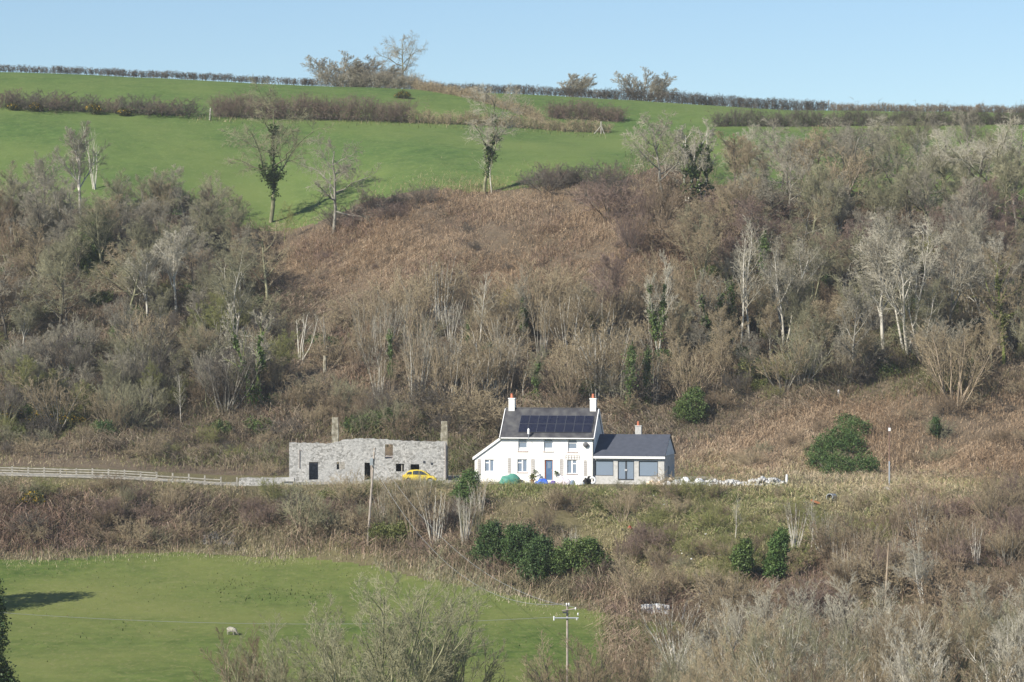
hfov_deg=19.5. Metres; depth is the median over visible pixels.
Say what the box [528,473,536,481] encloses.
plant pot
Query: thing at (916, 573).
bare tree
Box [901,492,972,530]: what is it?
bare bush
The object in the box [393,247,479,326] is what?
hazel bush
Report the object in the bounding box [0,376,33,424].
hazel bush
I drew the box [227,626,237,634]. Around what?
sheep
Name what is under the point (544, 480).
blue sheet
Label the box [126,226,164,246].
bare bush
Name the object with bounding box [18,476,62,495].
bare bush
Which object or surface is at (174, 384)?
hazel bush
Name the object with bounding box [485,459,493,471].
window
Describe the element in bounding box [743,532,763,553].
hazel bush
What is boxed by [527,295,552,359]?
sapling clump
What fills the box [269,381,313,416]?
hazel bush
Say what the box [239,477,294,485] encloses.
stone wall
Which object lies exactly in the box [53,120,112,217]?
bare tree
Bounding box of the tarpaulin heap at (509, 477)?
[500,474,520,483]
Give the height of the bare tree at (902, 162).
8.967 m
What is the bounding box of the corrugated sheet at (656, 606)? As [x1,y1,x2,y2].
[641,603,669,613]
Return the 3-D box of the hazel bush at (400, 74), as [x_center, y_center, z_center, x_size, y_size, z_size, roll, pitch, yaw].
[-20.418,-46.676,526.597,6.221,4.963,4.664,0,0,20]
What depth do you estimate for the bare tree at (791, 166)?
406.06 m
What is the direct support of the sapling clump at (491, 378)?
on the hillside ground at (494, 233)
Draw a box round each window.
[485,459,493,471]
[517,439,527,451]
[517,459,527,472]
[543,439,553,451]
[567,439,577,452]
[567,460,576,473]
[595,460,612,475]
[639,461,657,475]
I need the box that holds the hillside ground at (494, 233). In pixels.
[0,165,1023,478]
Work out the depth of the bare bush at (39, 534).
300.91 m
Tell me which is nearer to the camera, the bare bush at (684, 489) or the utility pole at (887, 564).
the utility pole at (887, 564)
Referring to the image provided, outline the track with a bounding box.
[0,473,713,485]
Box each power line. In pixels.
[0,612,549,623]
[372,463,565,604]
[374,451,571,606]
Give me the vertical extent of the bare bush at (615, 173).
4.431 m
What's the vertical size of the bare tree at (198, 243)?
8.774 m
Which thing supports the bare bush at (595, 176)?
on the hillside ground at (494, 233)
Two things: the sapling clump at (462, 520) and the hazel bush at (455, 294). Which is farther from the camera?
the hazel bush at (455, 294)
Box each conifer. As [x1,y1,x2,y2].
[0,578,19,681]
[928,414,943,437]
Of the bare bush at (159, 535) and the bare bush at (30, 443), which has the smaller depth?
the bare bush at (159, 535)
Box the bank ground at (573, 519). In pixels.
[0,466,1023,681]
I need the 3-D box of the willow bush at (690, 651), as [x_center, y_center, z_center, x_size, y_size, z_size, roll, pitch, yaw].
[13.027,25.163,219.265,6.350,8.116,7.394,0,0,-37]
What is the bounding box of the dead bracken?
[252,142,1023,513]
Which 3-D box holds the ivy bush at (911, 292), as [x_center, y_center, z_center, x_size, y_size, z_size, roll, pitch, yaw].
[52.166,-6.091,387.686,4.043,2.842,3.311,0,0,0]
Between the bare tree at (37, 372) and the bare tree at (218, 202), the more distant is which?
the bare tree at (218, 202)
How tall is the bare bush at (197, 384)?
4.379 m
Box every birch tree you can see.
[81,124,100,189]
[174,370,186,421]
[362,275,387,328]
[368,340,383,381]
[371,295,394,360]
[395,339,425,402]
[396,288,418,349]
[409,303,423,342]
[415,313,431,377]
[430,347,448,403]
[454,306,466,336]
[461,261,480,321]
[473,272,496,347]
[475,134,493,192]
[489,315,504,342]
[510,264,534,321]
[516,309,526,338]
[519,356,532,397]
[523,326,532,359]
[537,296,548,345]
[571,278,592,327]
[582,318,594,344]
[585,294,603,330]
[586,276,601,308]
[589,315,599,338]
[602,289,625,347]
[614,314,625,337]
[616,297,629,323]
[649,266,668,326]
[730,230,768,344]
[732,216,769,341]
[733,497,747,537]
[803,495,818,553]
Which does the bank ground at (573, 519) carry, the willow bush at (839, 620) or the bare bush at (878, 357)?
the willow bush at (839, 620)
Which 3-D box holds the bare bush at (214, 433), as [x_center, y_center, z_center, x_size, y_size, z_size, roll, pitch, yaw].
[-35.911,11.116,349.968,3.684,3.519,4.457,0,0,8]
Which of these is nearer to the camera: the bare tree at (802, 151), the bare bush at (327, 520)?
the bare bush at (327, 520)
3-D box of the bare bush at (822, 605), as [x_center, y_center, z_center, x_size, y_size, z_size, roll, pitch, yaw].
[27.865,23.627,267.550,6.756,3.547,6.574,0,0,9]
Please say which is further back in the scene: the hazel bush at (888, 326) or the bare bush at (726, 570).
the hazel bush at (888, 326)
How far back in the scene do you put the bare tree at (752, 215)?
389.72 m
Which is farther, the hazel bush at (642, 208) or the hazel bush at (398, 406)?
the hazel bush at (642, 208)
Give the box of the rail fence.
[0,466,237,485]
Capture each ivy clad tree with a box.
[217,74,334,222]
[220,303,274,408]
[383,325,400,379]
[461,83,530,193]
[464,317,470,351]
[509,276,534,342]
[524,345,550,399]
[585,313,595,351]
[595,280,609,331]
[620,335,638,412]
[641,250,677,362]
[641,344,653,405]
[673,118,715,203]
[674,124,720,199]
[689,269,733,348]
[722,275,741,341]
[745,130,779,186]
[756,224,771,295]
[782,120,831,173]
[828,118,862,172]
[838,128,868,157]
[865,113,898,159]
[867,131,894,176]
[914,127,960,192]
[960,244,1023,364]
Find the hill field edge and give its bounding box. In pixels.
[187,114,620,230]
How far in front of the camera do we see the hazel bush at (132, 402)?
349.58 m
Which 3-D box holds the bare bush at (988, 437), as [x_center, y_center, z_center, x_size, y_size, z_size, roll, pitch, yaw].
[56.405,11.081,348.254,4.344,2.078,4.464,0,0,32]
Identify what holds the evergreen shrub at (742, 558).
on the bank ground at (573, 519)
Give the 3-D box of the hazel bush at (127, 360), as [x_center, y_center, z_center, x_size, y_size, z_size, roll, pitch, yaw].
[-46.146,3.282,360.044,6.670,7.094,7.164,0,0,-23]
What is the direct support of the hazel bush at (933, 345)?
on the hillside ground at (494, 233)
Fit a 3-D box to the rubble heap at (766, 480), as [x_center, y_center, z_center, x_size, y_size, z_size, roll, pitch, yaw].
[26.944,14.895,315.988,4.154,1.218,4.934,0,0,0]
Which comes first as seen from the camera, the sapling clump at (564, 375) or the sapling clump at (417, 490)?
the sapling clump at (417, 490)
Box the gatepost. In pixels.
[323,356,326,372]
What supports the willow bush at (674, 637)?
on the bank ground at (573, 519)
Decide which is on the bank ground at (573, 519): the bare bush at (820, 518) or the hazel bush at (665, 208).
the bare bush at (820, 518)
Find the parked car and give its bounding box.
[402,469,436,481]
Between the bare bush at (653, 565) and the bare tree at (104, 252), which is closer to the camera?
the bare bush at (653, 565)
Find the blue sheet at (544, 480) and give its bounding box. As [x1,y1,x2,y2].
[535,479,547,483]
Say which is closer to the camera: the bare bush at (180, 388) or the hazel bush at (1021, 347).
the bare bush at (180, 388)
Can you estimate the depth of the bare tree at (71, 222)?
395.14 m
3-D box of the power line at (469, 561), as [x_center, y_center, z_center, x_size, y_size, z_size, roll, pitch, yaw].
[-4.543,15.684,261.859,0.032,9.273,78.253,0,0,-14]
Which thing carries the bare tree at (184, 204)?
on the hillside ground at (494, 233)
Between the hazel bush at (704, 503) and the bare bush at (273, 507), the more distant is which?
the bare bush at (273, 507)
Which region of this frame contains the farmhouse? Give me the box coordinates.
[473,394,675,483]
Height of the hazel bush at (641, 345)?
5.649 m
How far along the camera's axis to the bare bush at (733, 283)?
383.85 m
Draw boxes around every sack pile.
[557,475,563,483]
[563,478,570,484]
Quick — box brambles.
[0,182,1023,681]
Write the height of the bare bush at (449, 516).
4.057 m
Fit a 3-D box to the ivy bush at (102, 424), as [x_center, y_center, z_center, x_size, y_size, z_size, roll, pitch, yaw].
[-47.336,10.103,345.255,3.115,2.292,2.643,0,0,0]
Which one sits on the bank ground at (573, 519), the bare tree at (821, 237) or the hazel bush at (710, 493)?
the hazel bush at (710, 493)
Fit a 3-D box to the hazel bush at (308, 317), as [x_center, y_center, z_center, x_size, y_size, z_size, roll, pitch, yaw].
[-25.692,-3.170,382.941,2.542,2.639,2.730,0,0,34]
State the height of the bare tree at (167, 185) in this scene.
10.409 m
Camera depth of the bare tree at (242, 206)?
412.78 m
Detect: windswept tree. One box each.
[300,50,386,86]
[335,58,407,87]
[558,73,598,96]
[610,66,679,101]
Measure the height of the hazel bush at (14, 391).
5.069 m
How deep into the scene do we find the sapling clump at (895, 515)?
289.90 m
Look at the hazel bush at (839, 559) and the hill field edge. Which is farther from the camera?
the hill field edge
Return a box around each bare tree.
[0,159,47,242]
[0,169,33,248]
[0,190,16,228]
[0,220,26,264]
[0,252,32,319]
[0,254,45,342]
[0,258,24,318]
[0,277,39,333]
[0,354,44,409]
[1,336,50,369]
[3,223,61,291]
[8,188,57,251]
[8,300,39,342]
[9,365,34,402]
[13,146,67,241]
[20,267,98,335]
[21,259,112,339]
[22,159,87,230]
[26,195,71,253]
[26,358,49,400]
[26,362,52,403]
[29,247,75,302]
[34,245,61,296]
[34,368,69,405]
[37,206,68,251]
[38,230,80,310]
[39,220,68,271]
[42,323,66,365]
[48,365,63,397]
[49,215,81,261]
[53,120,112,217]
[56,227,91,285]
[58,330,86,371]
[61,210,117,270]
[64,344,93,374]
[71,379,93,415]
[72,191,121,275]
[75,362,97,386]
[76,200,118,249]
[89,239,162,305]
[91,243,163,312]
[94,194,122,261]
[95,381,113,401]
[96,169,139,244]
[99,359,121,404]
[101,352,144,392]
[102,297,142,337]
[104,175,137,234]
[104,242,156,306]
[112,200,153,252]
[113,195,170,249]
[116,318,131,344]
[118,216,162,264]
[118,261,162,308]
[120,336,139,361]
[124,167,181,236]
[124,245,162,323]
[124,376,159,418]
[132,219,201,284]
[136,179,164,234]
[139,359,162,409]
[140,309,184,347]
[141,178,177,251]
[145,164,190,234]
[147,283,180,322]
[149,225,194,314]
[150,382,168,420]
[152,200,200,273]
[162,230,196,288]
[163,249,219,311]
[164,183,225,252]
[168,347,188,377]
[171,188,223,245]
[175,324,216,372]
[177,178,220,222]
[178,232,259,299]
[179,317,202,344]
[182,230,217,278]
[182,286,216,325]
[183,183,247,250]
[184,244,223,297]
[186,199,223,254]
[186,291,240,344]
[191,262,222,320]
[191,272,258,315]
[194,360,216,401]
[195,170,234,200]
[198,179,233,237]
[205,237,257,334]
[207,347,236,402]
[218,205,256,253]
[218,327,250,355]
[222,352,255,401]
[224,191,252,232]
[224,221,298,300]
[227,217,252,283]
[230,226,261,287]
[232,351,278,386]
[248,307,284,337]
[264,356,294,394]
[268,329,308,378]
[275,201,296,241]
[279,546,497,681]
[296,132,388,233]
[367,30,427,86]
[582,247,635,353]
[619,110,698,200]
[658,336,692,382]
[659,303,688,362]
[664,212,731,282]
[668,301,697,349]
[673,299,692,341]
[674,194,738,256]
[675,204,718,262]
[675,280,705,327]
[680,322,714,366]
[691,274,741,318]
[694,227,747,281]
[695,178,764,234]
[704,320,735,383]
[707,303,750,350]
[712,246,748,285]
[713,116,821,200]
[713,130,761,184]
[715,175,771,255]
[716,162,797,226]
[719,124,766,175]
[720,194,813,281]
[724,166,799,232]
[725,138,770,188]
[730,329,759,384]
[733,196,769,264]
[742,213,779,260]
[747,270,774,341]
[749,272,787,322]
[750,235,827,346]
[755,297,782,358]
[757,131,804,187]
[757,206,774,245]
[757,224,820,278]
[761,257,816,298]
[766,147,822,224]
[769,198,837,269]
[773,223,851,301]
[774,274,818,343]
[775,348,804,384]
[780,287,816,350]
[780,290,799,337]
[783,124,871,179]
[787,138,819,197]
[789,162,845,245]
[792,306,835,369]
[792,318,831,345]
[792,318,835,369]
[797,299,837,335]
[807,340,827,378]
[810,120,888,203]
[810,171,855,240]
[810,231,833,286]
[812,196,841,245]
[813,168,861,246]
[813,226,914,294]
[816,117,861,168]
[816,125,896,184]
[822,294,857,357]
[824,216,899,292]
[825,232,894,288]
[827,233,852,285]
[828,147,890,200]
[828,275,887,383]
[841,321,880,378]
[844,126,911,188]
[847,208,876,260]
[847,228,920,350]
[851,212,962,354]
[855,206,910,242]
[859,172,890,214]
[864,119,931,199]
[866,113,927,163]
[871,179,908,229]
[871,207,916,273]
[885,154,933,212]
[886,537,938,603]
[887,168,924,231]
[889,276,950,360]
[890,145,956,227]
[896,211,952,271]
[897,104,947,165]
[897,235,929,301]
[902,120,929,170]
[906,122,980,207]
[906,167,945,238]
[910,295,939,336]
[913,146,973,206]
[917,273,950,318]
[917,285,964,342]
[923,180,977,222]
[923,220,987,335]
[924,196,968,249]
[924,246,958,287]
[926,142,942,173]
[930,109,1023,208]
[933,195,987,263]
[938,207,999,286]
[940,125,1003,213]
[942,160,983,221]
[943,135,987,183]
[943,248,991,318]
[944,176,1009,237]
[945,231,1023,318]
[949,109,985,172]
[950,176,997,243]
[952,312,969,330]
[953,320,968,353]
[961,211,1023,280]
[962,322,987,360]
[969,123,1023,208]
[970,136,998,184]
[975,146,1023,229]
[975,220,1022,268]
[978,128,994,177]
[979,206,1021,277]
[979,310,1006,370]
[984,174,1012,232]
[986,146,1023,231]
[989,275,1015,307]
[997,192,1023,231]
[1000,240,1023,289]
[1002,280,1023,309]
[1005,305,1023,346]
[1006,218,1023,257]
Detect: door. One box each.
[545,460,552,479]
[618,461,625,479]
[626,461,633,479]
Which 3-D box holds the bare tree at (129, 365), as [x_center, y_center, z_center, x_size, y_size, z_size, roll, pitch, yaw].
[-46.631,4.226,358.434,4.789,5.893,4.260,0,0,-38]
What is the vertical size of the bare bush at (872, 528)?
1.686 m
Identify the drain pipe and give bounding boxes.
[826,494,836,499]
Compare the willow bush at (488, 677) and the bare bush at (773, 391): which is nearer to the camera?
the willow bush at (488, 677)
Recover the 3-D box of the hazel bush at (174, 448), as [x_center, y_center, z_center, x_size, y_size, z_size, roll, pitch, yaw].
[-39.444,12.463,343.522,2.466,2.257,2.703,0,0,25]
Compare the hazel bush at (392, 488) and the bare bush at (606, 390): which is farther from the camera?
the bare bush at (606, 390)
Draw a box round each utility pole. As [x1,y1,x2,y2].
[367,448,375,545]
[553,603,578,679]
[884,543,889,600]
[888,424,890,484]
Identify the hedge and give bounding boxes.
[0,64,317,85]
[198,89,428,122]
[308,65,427,88]
[407,107,616,132]
[408,75,545,120]
[426,80,610,98]
[538,96,634,122]
[597,87,831,110]
[705,97,1023,126]
[819,101,1023,112]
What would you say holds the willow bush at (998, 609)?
on the bank ground at (573, 519)
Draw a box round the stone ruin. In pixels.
[289,417,447,481]
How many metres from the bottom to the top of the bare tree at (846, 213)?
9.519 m
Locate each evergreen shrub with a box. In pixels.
[79,251,103,272]
[129,402,151,414]
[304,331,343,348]
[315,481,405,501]
[366,520,415,547]
[447,467,482,506]
[467,517,511,565]
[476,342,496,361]
[499,521,538,568]
[516,532,557,584]
[545,535,613,577]
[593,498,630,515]
[670,385,709,423]
[728,537,758,576]
[761,525,791,580]
[803,413,880,475]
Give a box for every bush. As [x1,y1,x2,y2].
[0,87,41,108]
[0,327,54,371]
[0,333,15,346]
[0,348,37,382]
[0,361,21,383]
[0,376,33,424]
[0,377,30,400]
[0,414,21,435]
[0,424,23,445]
[0,474,15,485]
[0,484,31,507]
[1,89,46,110]
[1,402,22,420]
[1,440,15,454]
[3,375,37,406]
[4,508,58,535]
[6,89,78,113]
[6,102,19,110]
[9,426,28,435]
[10,297,49,327]
[10,434,59,457]
[12,403,33,417]
[12,480,48,496]
[13,367,87,430]
[13,434,32,443]
[14,409,65,438]
[14,519,63,543]
[15,483,45,508]
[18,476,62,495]
[20,283,39,300]
[20,429,41,448]
[23,408,53,422]
[29,100,43,111]
[29,265,86,290]
[30,304,50,317]
[30,328,98,388]
[35,428,55,445]
[37,91,76,112]
[50,94,93,112]
[51,402,86,414]
[51,410,87,427]
[55,362,93,401]
[60,311,102,355]
[64,362,89,374]
[64,487,80,498]
[65,336,89,354]
[66,438,95,453]
[67,369,120,391]
[71,94,115,112]
[73,424,102,440]
[74,520,108,540]
[76,421,95,434]
[77,268,91,277]
[81,497,137,522]
[83,326,169,384]
[83,385,137,431]
[84,101,103,114]
[84,261,118,281]
[84,470,121,492]
[87,290,107,306]
[87,505,123,529]
[90,419,108,429]
[91,290,114,305]
[92,338,111,353]
[92,372,167,432]
[92,418,116,436]
[94,361,131,392]
[94,376,139,410]
[94,493,123,516]
[99,514,164,549]
[100,96,132,113]
[102,405,150,431]
[103,93,172,117]
[104,339,158,394]
[104,531,117,544]
[106,229,154,257]
[106,325,131,339]
[106,329,136,355]
[110,479,122,489]
[110,496,180,527]
[112,93,146,114]
[112,303,181,361]
[114,483,139,505]
[115,477,139,489]
[116,107,133,115]
[118,319,179,375]
[118,503,136,517]
[120,285,173,312]
[121,478,157,505]
[122,436,167,461]
[123,448,135,457]
[124,305,147,324]
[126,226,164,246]
[126,274,187,306]
[126,343,183,405]
[126,524,175,548]
[133,281,189,312]
[142,96,187,117]
[146,441,177,460]
[147,366,192,404]
[148,343,187,366]
[152,251,192,276]
[153,473,201,520]
[156,383,186,411]
[156,439,182,457]
[157,274,172,288]
[157,431,176,443]
[157,485,183,496]
[162,97,212,119]
[165,377,193,398]
[165,402,179,417]
[166,512,218,540]
[168,481,193,492]
[175,321,229,366]
[177,288,199,303]
[177,377,194,390]
[178,316,224,360]
[179,280,203,294]
[180,377,231,406]
[181,345,266,413]
[181,369,215,390]
[185,505,212,530]
[187,484,199,498]
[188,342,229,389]
[189,422,223,443]
[189,493,238,512]
[191,621,322,681]
[193,439,217,456]
[203,319,223,333]
[209,295,269,332]
[210,418,233,433]
[212,610,355,681]
[219,340,287,386]
[219,429,236,440]
[220,289,293,322]
[221,318,238,331]
[222,440,238,453]
[222,444,250,458]
[229,503,280,528]
[234,306,254,332]
[237,324,272,357]
[237,494,263,514]
[237,496,269,513]
[238,329,257,342]
[240,333,281,366]
[240,336,282,351]
[242,415,274,436]
[242,442,265,451]
[246,240,266,254]
[249,496,301,528]
[250,310,307,336]
[250,430,280,445]
[253,458,279,475]
[255,475,284,502]
[256,261,272,276]
[256,414,306,437]
[260,391,281,408]
[262,441,276,457]
[268,354,303,380]
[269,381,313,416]
[271,382,299,412]
[271,488,303,502]
[273,487,312,512]
[274,310,301,329]
[275,481,338,539]
[283,484,301,492]
[283,490,308,505]
[286,368,369,415]
[288,372,322,392]
[291,396,333,419]
[295,402,329,428]
[296,382,331,405]
[302,308,318,323]
[303,329,360,370]
[304,383,362,407]
[304,506,357,532]
[306,497,334,521]
[310,205,347,227]
[312,386,351,416]
[312,522,333,537]
[313,310,356,328]
[316,252,330,259]
[319,490,358,523]
[321,290,380,333]
[326,375,371,410]
[327,469,376,509]
[328,341,349,363]
[328,395,362,431]
[328,507,382,536]
[330,398,361,415]
[338,202,366,220]
[339,212,362,230]
[340,407,412,433]
[343,316,402,366]
[346,510,371,535]
[348,394,372,410]
[348,401,379,437]
[350,389,370,403]
[350,390,387,414]
[350,502,377,520]
[350,586,508,681]
[352,189,386,209]
[353,516,376,541]
[361,382,403,422]
[363,503,397,535]
[364,477,379,491]
[365,193,407,208]
[366,531,399,549]
[367,262,442,339]
[370,200,409,225]
[370,381,400,402]
[371,385,432,414]
[371,395,420,430]
[374,472,414,505]
[375,477,435,524]
[378,201,410,215]
[379,188,411,206]
[379,406,428,440]
[380,67,413,88]
[384,245,396,254]
[388,399,422,427]
[388,487,438,519]
[389,342,444,377]
[392,341,413,357]
[393,89,410,98]
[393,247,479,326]
[394,499,413,518]
[394,536,436,561]
[398,375,470,418]
[402,180,440,204]
[403,314,451,340]
[408,509,457,537]
[411,498,473,531]
[413,354,500,386]
[414,399,458,419]
[418,507,437,535]
[421,406,480,435]
[423,341,496,399]
[423,476,436,488]
[428,477,446,488]
[429,338,471,357]
[429,377,508,414]
[434,480,455,489]
[436,494,464,513]
[437,387,507,429]
[437,495,475,526]
[441,503,463,528]
[444,317,534,397]
[448,391,494,427]
[452,409,469,428]
[457,303,491,329]
[459,222,476,235]
[461,303,496,342]
[464,272,483,284]
[465,241,479,247]
[470,335,527,376]
[472,370,510,389]
[473,272,536,339]
[474,409,503,428]
[475,306,525,345]
[476,280,535,335]
[485,412,502,431]
[490,253,591,331]
[498,341,535,361]
[500,261,513,270]
[501,301,559,333]
[501,332,537,354]
[502,256,587,324]
[510,373,524,386]
[515,161,571,189]
[515,163,578,192]
[518,628,646,681]
[524,666,590,681]
[531,501,560,530]
[533,279,610,352]
[533,331,608,407]
[534,284,590,326]
[539,483,565,509]
[546,336,599,371]
[546,484,598,516]
[546,635,659,681]
[547,300,588,341]
[549,168,580,183]
[551,381,580,407]
[554,533,577,551]
[559,164,587,184]
[561,276,634,353]
[563,164,600,184]
[564,312,642,391]
[566,173,652,217]
[568,576,604,594]
[571,346,640,397]
[575,157,630,188]
[576,177,601,196]
[576,278,624,307]
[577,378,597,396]
[580,367,628,401]
[581,275,651,327]
[581,555,617,579]
[588,173,628,200]
[589,390,647,420]
[592,367,652,391]
[596,322,653,363]
[597,163,633,182]
[598,482,642,521]
[598,638,700,681]
[599,357,641,400]
[603,203,653,245]
[605,341,671,381]
[608,208,627,218]
[608,479,636,490]
[608,550,669,609]
[610,240,621,246]
[611,538,635,561]
[613,484,656,511]
[615,219,648,253]
[619,185,660,225]
[621,373,667,401]
[623,175,710,215]
[623,301,647,326]
[624,316,671,349]
[624,529,651,546]
[624,533,647,562]
[626,518,684,553]
[627,512,673,528]
[628,532,675,557]
[629,245,718,320]
[630,205,725,250]
[631,485,645,494]
[631,539,669,561]
[632,586,711,668]
[633,479,660,491]
[633,521,649,536]
[638,187,683,227]
[640,541,672,568]
[642,501,676,525]
[645,214,747,257]
[646,559,672,577]
[646,567,692,598]
[647,545,680,569]
[649,524,687,550]
[650,631,747,681]
[651,482,682,501]
[651,563,697,589]
[652,467,695,498]
[653,493,703,517]
[654,347,673,366]
[657,340,722,398]
[660,479,704,500]
[662,275,699,293]
[662,672,722,681]
[665,318,700,349]
[666,521,680,532]
[666,648,738,681]
[669,555,696,568]
[670,536,708,556]
[674,531,690,539]
[674,566,777,622]
[675,604,797,681]
[676,384,694,396]
[677,472,718,499]
[684,595,754,669]
[685,561,732,596]
[688,328,708,345]
[688,536,724,557]
[688,647,822,681]
[689,279,757,335]
[689,506,729,529]
[690,339,731,375]
[691,567,725,585]
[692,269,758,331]
[692,495,714,513]
[695,184,794,222]
[696,293,777,323]
[699,265,719,278]
[699,656,743,681]
[700,531,738,552]
[701,179,803,213]
[702,501,726,517]
[703,555,730,572]
[703,561,736,575]
[703,567,736,597]
[704,488,717,498]
[704,538,735,560]
[705,388,736,407]
[705,594,747,621]
[707,480,731,496]
[708,273,762,294]
[708,593,771,625]
[711,213,759,243]
[711,229,749,259]
[712,578,766,618]
[715,533,738,542]
[717,214,767,256]
[717,544,761,564]
[718,504,731,517]
[719,603,830,681]
[720,181,765,202]
[721,370,747,396]
[721,575,819,648]
[722,449,754,465]
[728,505,765,529]
[731,345,756,360]
[731,628,867,681]
[732,446,784,466]
[733,368,754,389]
[736,349,806,382]
[737,356,759,370]
[739,316,768,329]
[740,315,763,330]
[741,249,774,266]
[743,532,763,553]
[744,338,810,390]
[744,605,841,679]
[746,216,803,241]
[749,514,765,523]
[750,203,795,243]
[750,377,768,391]
[750,440,774,452]
[751,369,766,380]
[751,638,887,681]
[752,328,784,353]
[752,518,777,539]
[756,637,860,681]
[759,324,776,342]
[760,385,785,398]
[761,199,819,227]
[761,542,804,563]
[761,571,849,616]
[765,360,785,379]
[769,607,871,681]
[770,141,880,224]
[771,321,834,388]
[771,485,784,497]
[771,496,808,521]
[771,512,786,522]
[773,188,793,212]
[773,577,819,613]
[778,430,813,446]
[783,586,855,618]
[784,363,822,380]
[789,571,913,679]
[794,513,822,530]
[794,520,870,571]
[797,439,813,451]
[798,510,830,527]
[803,513,863,557]
[805,504,820,517]
[809,416,838,432]
[813,446,857,463]
[814,282,843,312]
[819,266,848,294]
[819,344,861,385]
[821,321,886,370]
[821,660,890,681]
[822,272,838,285]
[823,553,862,591]
[826,556,864,589]
[826,644,907,681]
[827,267,901,330]
[827,354,877,384]
[828,290,851,307]
[830,508,891,550]
[830,544,883,586]
[831,575,869,601]
[832,490,879,509]
[833,617,920,681]
[837,265,879,295]
[840,332,891,356]
[842,341,904,372]
[846,543,959,597]
[847,610,948,681]
[850,530,893,563]
[851,543,930,585]
[858,515,896,542]
[859,514,885,526]
[859,523,881,535]
[859,539,901,586]
[860,602,962,675]
[862,604,941,680]
[864,509,916,533]
[870,626,956,681]
[871,310,899,333]
[872,359,900,376]
[879,538,943,586]
[880,503,896,511]
[882,494,890,504]
[883,566,908,593]
[884,592,995,681]
[885,316,956,349]
[888,482,953,535]
[888,516,956,562]
[894,329,910,341]
[894,549,997,606]
[896,269,927,290]
[898,308,977,373]
[898,407,923,419]
[898,594,976,672]
[898,635,1023,681]
[900,298,917,310]
[901,284,924,300]
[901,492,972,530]
[904,450,925,460]
[904,562,1010,614]
[904,656,1013,681]
[906,314,972,376]
[909,233,945,255]
[909,563,943,595]
[911,316,1007,408]
[914,505,984,549]
[916,443,955,463]
[917,262,937,275]
[918,526,957,559]
[921,417,956,442]
[928,568,1023,667]
[930,391,968,417]
[932,531,977,571]
[934,519,982,558]
[936,294,979,331]
[937,573,1023,681]
[943,576,968,601]
[945,600,1011,681]
[951,587,1023,681]
[955,391,994,407]
[956,359,980,374]
[957,281,1003,309]
[957,609,1023,681]
[958,274,1023,353]
[964,358,994,368]
[965,563,1011,595]
[966,246,1011,273]
[967,316,987,333]
[968,476,1023,526]
[969,471,1011,508]
[976,303,1018,352]
[978,428,1010,444]
[979,503,1023,544]
[983,521,1023,564]
[983,607,1023,681]
[985,595,1023,678]
[988,427,1021,444]
[988,528,1023,563]
[989,504,1023,549]
[990,469,1023,507]
[992,461,1023,511]
[1002,380,1023,394]
[1003,554,1023,579]
[1004,553,1023,590]
[1005,477,1023,508]
[1005,500,1023,519]
[1009,343,1023,356]
[1010,428,1023,439]
[1014,348,1023,359]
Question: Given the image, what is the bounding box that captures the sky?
[0,0,1023,112]
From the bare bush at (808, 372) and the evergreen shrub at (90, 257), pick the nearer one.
the bare bush at (808, 372)
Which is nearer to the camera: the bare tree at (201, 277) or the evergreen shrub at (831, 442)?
the evergreen shrub at (831, 442)
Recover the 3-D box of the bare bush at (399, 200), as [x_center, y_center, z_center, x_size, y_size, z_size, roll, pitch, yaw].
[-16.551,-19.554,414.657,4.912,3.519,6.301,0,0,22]
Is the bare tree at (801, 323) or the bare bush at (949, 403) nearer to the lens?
the bare bush at (949, 403)
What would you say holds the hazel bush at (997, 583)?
on the bank ground at (573, 519)
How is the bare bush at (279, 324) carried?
on the hillside ground at (494, 233)
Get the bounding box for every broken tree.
[295,313,319,360]
[319,315,330,352]
[844,495,855,524]
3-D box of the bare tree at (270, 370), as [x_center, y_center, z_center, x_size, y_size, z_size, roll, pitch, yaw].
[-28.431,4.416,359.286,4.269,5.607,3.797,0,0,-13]
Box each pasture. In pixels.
[0,72,1023,133]
[0,106,1023,230]
[0,551,689,681]
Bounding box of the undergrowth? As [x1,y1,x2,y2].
[0,120,1023,484]
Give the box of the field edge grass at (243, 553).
[0,539,663,621]
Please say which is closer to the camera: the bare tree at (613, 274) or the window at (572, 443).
the window at (572, 443)
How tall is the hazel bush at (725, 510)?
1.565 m
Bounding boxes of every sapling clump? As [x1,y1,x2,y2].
[285,322,296,346]
[321,314,335,337]
[345,295,381,355]
[346,344,362,375]
[364,278,398,345]
[364,355,386,397]
[368,486,393,521]
[370,312,392,355]
[372,303,406,342]
[374,478,387,510]
[381,351,398,395]
[384,490,402,535]
[399,317,439,396]
[400,331,435,390]
[400,491,423,543]
[402,298,437,371]
[402,472,425,501]
[406,473,426,512]
[409,485,448,545]
[415,471,435,514]
[420,251,458,327]
[423,342,439,379]
[425,481,438,507]
[429,330,466,390]
[429,336,463,402]
[435,499,455,534]
[436,334,457,387]
[437,301,463,341]
[454,271,484,325]
[454,491,481,543]
[458,352,494,403]
[459,505,468,530]
[468,480,489,515]
[468,492,484,535]
[480,351,516,403]
[485,329,519,403]
[503,329,526,387]
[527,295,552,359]
[541,320,552,348]
[554,352,573,399]
[561,528,578,577]
[567,345,584,380]
[569,328,608,398]
[575,329,596,374]
[618,314,634,335]
[626,283,646,327]
[636,348,666,403]
[652,294,675,347]
[660,287,683,348]
[663,318,684,356]
[780,496,810,547]
[809,512,830,552]
[823,510,838,544]
[829,538,846,566]
[840,548,856,586]
[852,529,867,565]
[858,522,887,555]
[879,500,911,545]
[883,532,902,561]
[904,515,924,547]
[915,496,930,537]
[966,522,986,563]
[975,513,993,546]
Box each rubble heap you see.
[203,526,235,545]
[689,479,747,485]
[748,476,784,485]
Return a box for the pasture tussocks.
[14,556,541,680]

